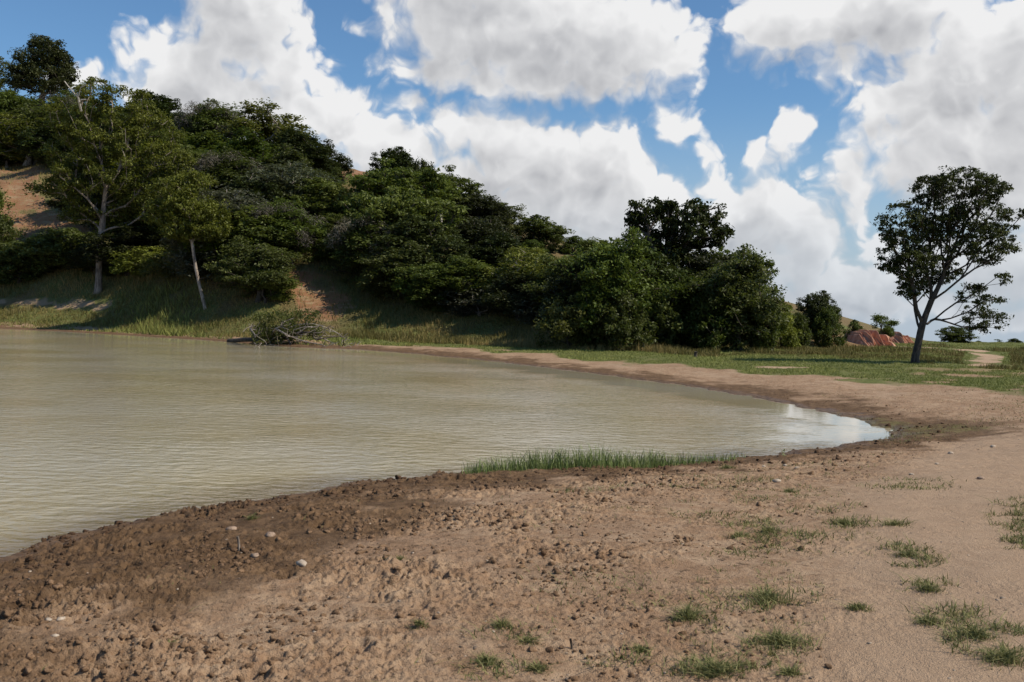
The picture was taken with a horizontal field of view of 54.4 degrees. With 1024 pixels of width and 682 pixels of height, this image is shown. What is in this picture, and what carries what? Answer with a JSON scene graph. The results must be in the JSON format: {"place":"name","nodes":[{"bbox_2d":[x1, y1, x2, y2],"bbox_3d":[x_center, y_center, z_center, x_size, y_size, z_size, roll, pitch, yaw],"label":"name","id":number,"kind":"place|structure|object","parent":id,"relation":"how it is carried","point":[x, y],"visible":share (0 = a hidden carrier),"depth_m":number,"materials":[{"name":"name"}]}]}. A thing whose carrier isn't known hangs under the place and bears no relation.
{"place":"outdoors","nodes":[
{"label":"outdoors","id":0,"kind":"place"},
{"bbox_2d":[0,329,892,556],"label":"pond water","id":1,"kind":"structure","parent":0,"point":[97,431],"depth_m":22.38,"materials":[{"name":"liquid"}]},
{"bbox_2d":[0,101,1023,681],"bbox_3d":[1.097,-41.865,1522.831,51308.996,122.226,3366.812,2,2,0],"label":"ground","id":2,"kind":"structure","parent":0,"point":[372,643],"depth_m":7.66,"materials":[{"name":"soil"}]},
{"bbox_2d":[0,214,20,273],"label":"shrub","id":3,"kind":"object","parent":2,"relation":"on","point":[5,227],"visible":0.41,"depth_m":102.25,"materials":[{"name":"green plant"}]},
{"bbox_2d":[0,186,26,242],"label":"broadleaf tree","id":4,"kind":"object","parent":2,"relation":"on","point":[2,204],"visible":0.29,"depth_m":106.37,"materials":[{"name":"green plant"}]},
{"bbox_2d":[0,87,52,126],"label":"broadleaf tree","id":5,"kind":"object","parent":2,"relation":"on","point":[9,97],"visible":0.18,"depth_m":146.96,"materials":[{"name":"green plant"}]},
{"bbox_2d":[0,240,54,284],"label":"shrub","id":6,"kind":"object","parent":2,"relation":"on","point":[12,258],"visible":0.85,"depth_m":98.78,"materials":[{"name":"green plant"}]},
{"bbox_2d":[0,112,54,166],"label":"broadleaf tree","id":7,"kind":"object","parent":2,"relation":"on","point":[10,120],"visible":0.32,"depth_m":139.68,"materials":[{"name":"green plant"}]},
{"bbox_2d":[0,101,74,164],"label":"broadleaf tree","id":8,"kind":"object","parent":2,"relation":"on","point":[32,111],"visible":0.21,"depth_m":141.62,"materials":[{"name":"green plant"}]},
{"bbox_2d":[0,33,81,105],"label":"broadleaf tree","id":9,"kind":"object","parent":2,"relation":"on","point":[53,61],"visible":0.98,"depth_m":170.57,"materials":[{"name":"green plant"}]},
{"bbox_2d":[13,119,98,163],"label":"broadleaf tree","id":10,"kind":"object","parent":2,"relation":"on","point":[37,138],"visible":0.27,"depth_m":131.13,"materials":[{"name":"green plant"}]},
{"bbox_2d":[16,226,96,268],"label":"shrub","id":11,"kind":"object","parent":2,"relation":"on","point":[50,244],"visible":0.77,"depth_m":97.74,"materials":[{"name":"green plant"}]},
{"bbox_2d":[33,90,94,115],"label":"broadleaf tree","id":12,"kind":"object","parent":2,"relation":"on","point":[71,101],"visible":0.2,"depth_m":148.74,"materials":[{"name":"green plant"}]},
{"bbox_2d":[40,165,133,231],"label":"broadleaf tree","id":13,"kind":"object","parent":2,"relation":"on","point":[52,203],"visible":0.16,"depth_m":108.07,"materials":[{"name":"green plant"}]},
{"bbox_2d":[65,98,147,145],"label":"broadleaf tree","id":14,"kind":"object","parent":2,"relation":"on","point":[105,127],"visible":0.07,"depth_m":133.09,"materials":[{"name":"green plant"}]},
{"bbox_2d":[22,76,196,293],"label":"tall tree","id":15,"kind":"object","parent":2,"relation":"on","point":[118,194],"visible":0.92,"depth_m":92.63,"materials":[{"name":"green plant"}]},
{"bbox_2d":[75,140,174,200],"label":"broadleaf tree","id":16,"kind":"object","parent":2,"relation":"on","point":[114,164],"visible":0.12,"depth_m":106.93,"materials":[{"name":"green plant"}]},
{"bbox_2d":[80,220,173,275],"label":"tree","id":17,"kind":"object","parent":2,"relation":"on","point":[153,238],"visible":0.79,"depth_m":93.06,"materials":[{"name":"green plant"}]},
{"bbox_2d":[92,189,179,252],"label":"broadleaf tree","id":18,"kind":"object","parent":2,"relation":"on","point":[113,224],"visible":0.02,"depth_m":96.77,"materials":[{"name":"green plant"}]},
{"bbox_2d":[107,246,171,277],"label":"shrub","id":19,"kind":"object","parent":2,"relation":"on","point":[133,263],"visible":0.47,"depth_m":90.71,"materials":[{"name":"green plant"}]},
{"bbox_2d":[123,90,182,133],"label":"broadleaf tree","id":20,"kind":"object","parent":2,"relation":"on","point":[163,102],"visible":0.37,"depth_m":147.11,"materials":[{"name":"green plant"}]},
{"bbox_2d":[138,250,193,278],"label":"shrub","id":21,"kind":"object","parent":2,"relation":"on","point":[152,267],"visible":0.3,"depth_m":87.81,"materials":[{"name":"green plant"}]},
{"bbox_2d":[142,127,192,144],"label":"broadleaf tree","id":22,"kind":"object","parent":2,"relation":"on","point":[175,141],"visible":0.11,"depth_m":121.32,"materials":[{"name":"green plant"}]},
{"bbox_2d":[139,144,227,179],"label":"broadleaf tree","id":23,"kind":"object","parent":2,"relation":"on","point":[198,155],"visible":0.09,"depth_m":106.91,"materials":[{"name":"green plant"}]},
{"bbox_2d":[139,169,235,309],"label":"leaning tree","id":24,"kind":"object","parent":2,"relation":"on","point":[175,204],"visible":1,"depth_m":81.12,"materials":[{"name":"green plant"}]},
{"bbox_2d":[175,130,231,152],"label":"broadleaf tree","id":25,"kind":"object","parent":2,"relation":"on","point":[207,139],"visible":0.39,"depth_m":116.72,"materials":[{"name":"green plant"}]},
{"bbox_2d":[0,280,413,345],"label":"bank weeds","id":26,"kind":"object","parent":2,"relation":"on","point":[160,331],"visible":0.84,"depth_m":81.01,"materials":[{"name":"green plant"}]},
{"bbox_2d":[162,98,255,152],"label":"broadleaf tree","id":27,"kind":"object","parent":2,"relation":"on","point":[206,117],"visible":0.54,"depth_m":125.50,"materials":[{"name":"green plant"}]},
{"bbox_2d":[172,222,262,280],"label":"tree","id":28,"kind":"object","parent":2,"relation":"on","point":[217,244],"visible":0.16,"depth_m":83.29,"materials":[{"name":"green plant"}]},
{"bbox_2d":[158,184,285,283],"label":"broadleaf tree","id":29,"kind":"object","parent":2,"relation":"on","point":[236,203],"visible":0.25,"depth_m":84.32,"materials":[{"name":"green plant"}]},
{"bbox_2d":[187,146,269,194],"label":"broadleaf tree","id":30,"kind":"object","parent":2,"relation":"on","point":[223,175],"visible":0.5,"depth_m":103.86,"materials":[{"name":"green plant"}]},
{"bbox_2d":[195,126,279,168],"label":"broadleaf tree","id":31,"kind":"object","parent":2,"relation":"on","point":[260,148],"visible":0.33,"depth_m":109.00,"materials":[{"name":"green plant"}]},
{"bbox_2d":[201,235,310,302],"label":"tree","id":32,"kind":"object","parent":2,"relation":"on","point":[261,255],"visible":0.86,"depth_m":79.60,"materials":[{"name":"green plant"}]},
{"bbox_2d":[214,204,303,260],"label":"broadleaf tree","id":33,"kind":"object","parent":2,"relation":"on","point":[257,231],"visible":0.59,"depth_m":83.38,"materials":[{"name":"green plant"}]},
{"bbox_2d":[223,175,302,209],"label":"broadleaf tree","id":34,"kind":"object","parent":2,"relation":"on","point":[271,189],"visible":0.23,"depth_m":93.56,"materials":[{"name":"green plant"}]},
{"bbox_2d":[212,97,316,143],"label":"broadleaf tree","id":35,"kind":"object","parent":2,"relation":"on","point":[271,126],"visible":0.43,"depth_m":122.39,"materials":[{"name":"green plant"}]},
{"bbox_2d":[233,264,301,303],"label":"shrub","id":36,"kind":"object","parent":2,"relation":"on","point":[282,292],"visible":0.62,"depth_m":79.79,"materials":[{"name":"green plant"}]},
{"bbox_2d":[240,142,324,195],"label":"broadleaf tree","id":37,"kind":"object","parent":2,"relation":"on","point":[293,157],"visible":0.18,"depth_m":108.27,"materials":[{"name":"green plant"}]},
{"bbox_2d":[235,196,332,265],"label":"broadleaf tree","id":38,"kind":"object","parent":2,"relation":"on","point":[300,219],"visible":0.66,"depth_m":84.81,"materials":[{"name":"green plant"}]},
{"bbox_2d":[234,160,340,216],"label":"broadleaf tree","id":39,"kind":"object","parent":2,"relation":"on","point":[288,176],"visible":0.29,"depth_m":95.45,"materials":[{"name":"green plant"}]},
{"bbox_2d":[227,308,360,346],"bbox_3d":[-14.305,-0.810,64.024,9.862,2.713,6.727,2,2,0],"label":"fallen tree","id":40,"kind":"object","parent":2,"relation":"on","point":[264,333],"visible":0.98,"depth_m":63.76,"materials":[{"name":"green plant"}]},
{"bbox_2d":[265,127,342,172],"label":"broadleaf tree","id":41,"kind":"object","parent":2,"relation":"on","point":[298,140],"visible":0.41,"depth_m":115.52,"materials":[{"name":"green plant"}]},
{"bbox_2d":[271,177,357,223],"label":"broadleaf tree","id":42,"kind":"object","parent":2,"relation":"on","point":[319,198],"visible":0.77,"depth_m":94.70,"materials":[{"name":"green plant"}]},
{"bbox_2d":[311,212,346,244],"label":"broadleaf tree","id":43,"kind":"object","parent":2,"relation":"on","point":[332,221],"visible":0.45,"depth_m":90.08,"materials":[{"name":"green plant"}]},
{"bbox_2d":[312,144,353,178],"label":"broadleaf tree","id":44,"kind":"object","parent":2,"relation":"on","point":[344,166],"visible":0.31,"depth_m":117.46,"materials":[{"name":"green plant"}]},
{"bbox_2d":[315,210,402,282],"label":"broadleaf tree","id":45,"kind":"object","parent":2,"relation":"on","point":[348,251],"visible":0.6,"depth_m":83.06,"materials":[{"name":"green plant"}]},
{"bbox_2d":[354,272,406,298],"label":"shrub","id":46,"kind":"object","parent":2,"relation":"on","point":[360,280],"visible":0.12,"depth_m":80.22,"materials":[{"name":"green plant"}]},
{"bbox_2d":[361,146,422,175],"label":"broadleaf tree","id":47,"kind":"object","parent":2,"relation":"on","point":[403,158],"visible":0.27,"depth_m":112.80,"materials":[{"name":"green plant"}]},
{"bbox_2d":[352,240,441,298],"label":"broadleaf tree","id":48,"kind":"object","parent":2,"relation":"on","point":[379,271],"visible":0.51,"depth_m":78.18,"materials":[{"name":"green plant"}]},
{"bbox_2d":[338,157,463,220],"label":"broadleaf tree","id":49,"kind":"object","parent":2,"relation":"on","point":[377,182],"visible":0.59,"depth_m":93.33,"materials":[{"name":"green plant"}]},
{"bbox_2d":[335,185,469,245],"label":"broadleaf tree","id":50,"kind":"object","parent":2,"relation":"on","point":[395,206],"visible":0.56,"depth_m":84.19,"materials":[{"name":"green plant"}]},
{"bbox_2d":[360,213,472,271],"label":"broadleaf tree","id":51,"kind":"object","parent":2,"relation":"on","point":[416,229],"visible":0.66,"depth_m":80.36,"materials":[{"name":"green plant"}]},
{"bbox_2d":[391,271,450,310],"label":"shrub","id":52,"kind":"object","parent":2,"relation":"on","point":[402,286],"visible":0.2,"depth_m":76.32,"materials":[{"name":"green plant"}]},
{"bbox_2d":[386,255,469,312],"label":"broadleaf tree","id":53,"kind":"object","parent":2,"relation":"on","point":[421,293],"visible":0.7,"depth_m":74.69,"materials":[{"name":"green plant"}]},
{"bbox_2d":[402,165,485,215],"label":"broadleaf tree","id":54,"kind":"object","parent":2,"relation":"on","point":[463,185],"visible":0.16,"depth_m":100.94,"materials":[{"name":"green plant"}]},
{"bbox_2d":[430,257,506,311],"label":"broadleaf tree","id":55,"kind":"object","parent":2,"relation":"on","point":[470,269],"visible":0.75,"depth_m":74.47,"materials":[{"name":"green plant"}]},
{"bbox_2d":[436,279,508,316],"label":"shrub","id":56,"kind":"object","parent":2,"relation":"on","point":[472,303],"visible":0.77,"depth_m":74.11,"materials":[{"name":"green plant"}]},
{"bbox_2d":[438,641,507,670],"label":"grass tuft","id":57,"kind":"object","parent":2,"relation":"on","point":[483,658],"visible":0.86,"depth_m":5.18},
{"bbox_2d":[439,193,515,233],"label":"broadleaf tree","id":58,"kind":"object","parent":2,"relation":"on","point":[490,208],"visible":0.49,"depth_m":100.57,"materials":[{"name":"green plant"}]},
{"bbox_2d":[441,216,522,270],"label":"broadleaf tree","id":59,"kind":"object","parent":2,"relation":"on","point":[470,233],"visible":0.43,"depth_m":87.94,"materials":[{"name":"green plant"}]},
{"bbox_2d":[465,232,534,278],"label":"broadleaf tree","id":60,"kind":"object","parent":2,"relation":"on","point":[492,252],"visible":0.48,"depth_m":83.99,"materials":[{"name":"green plant"}]},
{"bbox_2d":[479,194,535,235],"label":"broadleaf tree","id":61,"kind":"object","parent":2,"relation":"on","point":[523,228],"visible":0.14,"depth_m":104.62,"materials":[{"name":"green plant"}]},
{"bbox_2d":[0,388,1020,681],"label":"mud clods","id":62,"kind":"object","parent":2,"relation":"on","point":[146,644],"visible":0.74,"depth_m":7.39,"materials":[{"name":"soil"}]},
{"bbox_2d":[479,270,541,319],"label":"broadleaf tree","id":63,"kind":"object","parent":2,"relation":"on","point":[509,287],"visible":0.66,"depth_m":70.56,"materials":[{"name":"green plant"}]},
{"bbox_2d":[0,161,1023,372],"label":"tall grass","id":64,"kind":"structure","parent":2,"relation":"on","point":[682,349],"depth_m":75.67,"materials":[{"name":"plant"}]},
{"bbox_2d":[6,387,1022,681],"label":"beach weeds","id":65,"kind":"object","parent":2,"relation":"on","point":[704,559],"visible":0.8,"depth_m":6.90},
{"bbox_2d":[13,390,1022,681],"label":"pebbles","id":66,"kind":"object","parent":2,"relation":"on","point":[605,610],"visible":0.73,"depth_m":6.33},
{"bbox_2d":[476,244,567,305],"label":"broadleaf tree","id":67,"kind":"object","parent":2,"relation":"on","point":[525,259],"visible":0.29,"depth_m":73.43,"materials":[{"name":"green plant"}]},
{"bbox_2d":[512,290,547,324],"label":"shrub","id":68,"kind":"object","parent":2,"relation":"on","point":[528,317],"visible":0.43,"depth_m":69.00,"materials":[{"name":"green plant"}]},
{"bbox_2d":[517,657,568,673],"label":"grass tuft","id":69,"kind":"object","parent":2,"relation":"on","point":[538,668],"visible":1,"depth_m":5.12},
{"bbox_2d":[511,214,575,252],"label":"broadleaf tree","id":70,"kind":"object","parent":2,"relation":"on","point":[543,229],"visible":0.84,"depth_m":104.10,"materials":[{"name":"green plant"}]},
{"bbox_2d":[523,253,571,309],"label":"broadleaf tree","id":71,"kind":"object","parent":2,"relation":"on","point":[539,284],"visible":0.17,"depth_m":68.70,"materials":[{"name":"green plant"}]},
{"bbox_2d":[531,294,594,347],"bbox_3d":[3.128,-0.793,59.995,4.109,4.248,4.354,3,2,34],"label":"shrub","id":72,"kind":"object","parent":2,"relation":"on","point":[562,321],"visible":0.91,"depth_m":59.09,"materials":[{"name":"green plant"}]},
{"bbox_2d":[558,235,584,252],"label":"shrub","id":73,"kind":"object","parent":2,"relation":"on","point":[565,248],"visible":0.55,"depth_m":106.09,"materials":[{"name":"green plant"}]},
{"bbox_2d":[564,236,612,258],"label":"broadleaf tree","id":74,"kind":"object","parent":2,"relation":"on","point":[587,244],"visible":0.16,"depth_m":86.48,"materials":[{"name":"green plant"}]},
{"bbox_2d":[539,250,642,335],"bbox_3d":[4.488,-2.511,61.743,6.153,6.448,5.972,1,2,-31],"label":"broadleaf tree","id":75,"kind":"object","parent":2,"relation":"on","point":[561,285],"visible":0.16,"depth_m":61.38,"materials":[{"name":"green plant"}]},
{"bbox_2d":[457,440,745,473],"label":"shore grass","id":76,"kind":"structure","parent":2,"relation":"on","point":[582,461],"depth_m":15.28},
{"bbox_2d":[548,226,673,348],"bbox_3d":[5.813,-3.020,60.602,7.119,7.826,7.858,0,2,-42],"label":"broadleaf tree","id":77,"kind":"object","parent":2,"relation":"on","point":[601,279],"visible":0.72,"depth_m":59.14,"materials":[{"name":"green plant"}]},
{"bbox_2d":[585,289,658,349],"bbox_3d":[6.173,-1.159,58.803,3.889,4.166,4.511,0,2,-36],"label":"shrub","id":78,"kind":"object","parent":2,"relation":"on","point":[620,329],"visible":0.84,"depth_m":57.92,"materials":[{"name":"green plant"}]},
{"bbox_2d":[574,239,692,335],"bbox_3d":[8.165,-2.897,63.212,7.389,7.114,7.172,0,2,-45],"label":"broadleaf tree","id":79,"kind":"object","parent":2,"relation":"on","point":[653,256],"visible":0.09,"depth_m":61.92,"materials":[{"name":"green plant"}]},
{"bbox_2d":[628,283,686,347],"bbox_3d":[8.557,-1.327,60.550,4.146,4.490,3.574,1,2,-11],"label":"shrub","id":80,"kind":"object","parent":2,"relation":"on","point":[668,327],"visible":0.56,"depth_m":59.88,"materials":[{"name":"green plant"}]},
{"bbox_2d":[645,241,699,333],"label":"broadleaf tree","id":81,"kind":"object","parent":2,"relation":"on","point":[677,253],"visible":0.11,"depth_m":65.33,"materials":[{"name":"green plant"}]},
{"bbox_2d":[621,196,734,260],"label":"meadow tree","id":82,"kind":"object","parent":2,"relation":"on","point":[670,230],"visible":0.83,"depth_m":66.33,"materials":[{"name":"green plant"}]},
{"bbox_2d":[654,594,727,624],"bbox_3d":[0.960,1.593,5.923,0.680,0.139,0.496,2,2,14],"label":"grass tuft","id":83,"kind":"object","parent":2,"relation":"on","point":[685,614],"visible":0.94,"depth_m":5.88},
{"bbox_2d":[658,266,736,348],"bbox_3d":[11.371,-1.932,61.708,7.372,5.554,6.679,1,2,-6],"label":"broadleaf tree","id":84,"kind":"object","parent":2,"relation":"on","point":[685,291],"visible":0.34,"depth_m":60.29,"materials":[{"name":"green plant"}]},
{"bbox_2d":[677,248,743,338],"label":"broadleaf tree","id":85,"kind":"object","parent":2,"relation":"on","point":[701,264],"visible":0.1,"depth_m":65.20,"materials":[{"name":"green plant"}]},
{"bbox_2d":[676,288,750,349],"bbox_3d":[12.260,-1.147,60.426,4.588,4.327,3.955,0,2,-34],"label":"shrub","id":86,"kind":"object","parent":2,"relation":"on","point":[713,340],"visible":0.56,"depth_m":59.45,"materials":[{"name":"green plant"}]},
{"bbox_2d":[671,647,769,680],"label":"grass tuft","id":87,"kind":"object","parent":2,"relation":"on","point":[709,665],"visible":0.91,"depth_m":5.00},
{"bbox_2d":[687,247,779,292],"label":"twiggy tree","id":88,"kind":"object","parent":2,"relation":"on","point":[767,264],"visible":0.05,"depth_m":69.04,"materials":[{"name":"green plant"}]},
{"bbox_2d":[449,393,1023,679],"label":"verge grass","id":89,"kind":"structure","parent":2,"relation":"on","point":[959,635],"depth_m":6.07,"materials":[{"name":"plant"}]},
{"bbox_2d":[683,243,790,350],"bbox_3d":[13.668,-2.445,60.803,6.572,6.884,7.254,2,2,6],"label":"broadleaf tree","id":90,"kind":"object","parent":2,"relation":"on","point":[732,275],"visible":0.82,"depth_m":59.37,"materials":[{"name":"green plant"}]},
{"bbox_2d":[731,287,785,350],"bbox_3d":[15.370,-1.247,61.926,3.633,4.528,4.214,1,2,-6],"label":"shrub","id":91,"kind":"object","parent":2,"relation":"on","point":[765,340],"visible":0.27,"depth_m":61.05,"materials":[{"name":"green plant"}]},
{"bbox_2d":[729,577,811,603],"bbox_3d":[1.624,1.571,6.371,0.580,0.198,0.614,2,2,0],"label":"grass tuft","id":92,"kind":"object","parent":2,"relation":"on","point":[769,595],"visible":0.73,"depth_m":6.29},
{"bbox_2d":[731,618,820,654],"bbox_3d":[1.419,1.606,5.410,0.606,0.114,0.578,0,2,-34],"label":"grass tuft","id":93,"kind":"object","parent":2,"relation":"on","point":[779,637],"visible":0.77,"depth_m":5.39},
{"bbox_2d":[773,301,809,347],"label":"shrub","id":94,"kind":"object","parent":2,"relation":"on","point":[792,339],"visible":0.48,"depth_m":65.37,"materials":[{"name":"green plant"}]},
{"bbox_2d":[770,656,812,679],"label":"grass tuft","id":95,"kind":"object","parent":2,"relation":"on","point":[789,671],"visible":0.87,"depth_m":4.94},
{"bbox_2d":[789,312,812,346],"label":"shrub","id":96,"kind":"object","parent":2,"relation":"on","point":[799,322],"visible":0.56,"depth_m":69.48,"materials":[{"name":"green plant"}]},
{"bbox_2d":[795,290,842,342],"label":"broadleaf tree","id":97,"kind":"object","parent":2,"relation":"on","point":[815,303],"visible":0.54,"depth_m":73.22,"materials":[{"name":"green plant"}]},
{"bbox_2d":[809,305,847,346],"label":"shrub","id":98,"kind":"object","parent":2,"relation":"on","point":[823,334],"visible":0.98,"depth_m":71.44,"materials":[{"name":"green plant"}]},
{"bbox_2d":[844,329,895,345],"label":"rock","id":99,"kind":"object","parent":2,"relation":"on","point":[868,337],"depth_m":81.03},
{"bbox_2d":[870,313,894,333],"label":"shrub","id":100,"kind":"object","parent":2,"relation":"on","point":[879,319],"visible":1,"depth_m":87.46,"materials":[{"name":"green plant"}]},
{"bbox_2d":[904,609,956,627],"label":"grass tuft","id":101,"kind":"object","parent":2,"relation":"on","point":[921,619],"visible":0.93,"depth_m":5.70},
{"bbox_2d":[869,165,1023,362],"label":"lone tree","id":102,"kind":"object","parent":2,"relation":"on","point":[955,216],"visible":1,"depth_m":48.00,"materials":[{"name":"green plant"}]},
{"bbox_2d":[934,326,978,342],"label":"shrub","id":103,"kind":"object","parent":2,"relation":"on","point":[957,334],"visible":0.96,"depth_m":103.08,"materials":[{"name":"green plant"}]},
{"bbox_2d":[934,636,1023,670],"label":"grass tuft","id":104,"kind":"object","parent":2,"relation":"on","point":[1005,657],"visible":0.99,"depth_m":5.06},
{"bbox_2d":[936,621,1022,647],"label":"grass tuft","id":105,"kind":"object","parent":2,"relation":"on","point":[982,636],"visible":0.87,"depth_m":5.40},
{"bbox_2d":[0,0,1023,342],"label":"sky","id":106,"kind":"structure","parent":0,"point":[807,119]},
{"bbox_2d":[362,308,1023,390],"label":"meadow grass","id":107,"kind":"structure","parent":0,"point":[828,368],"depth_m":48.43,"materials":[{"name":"plant"}]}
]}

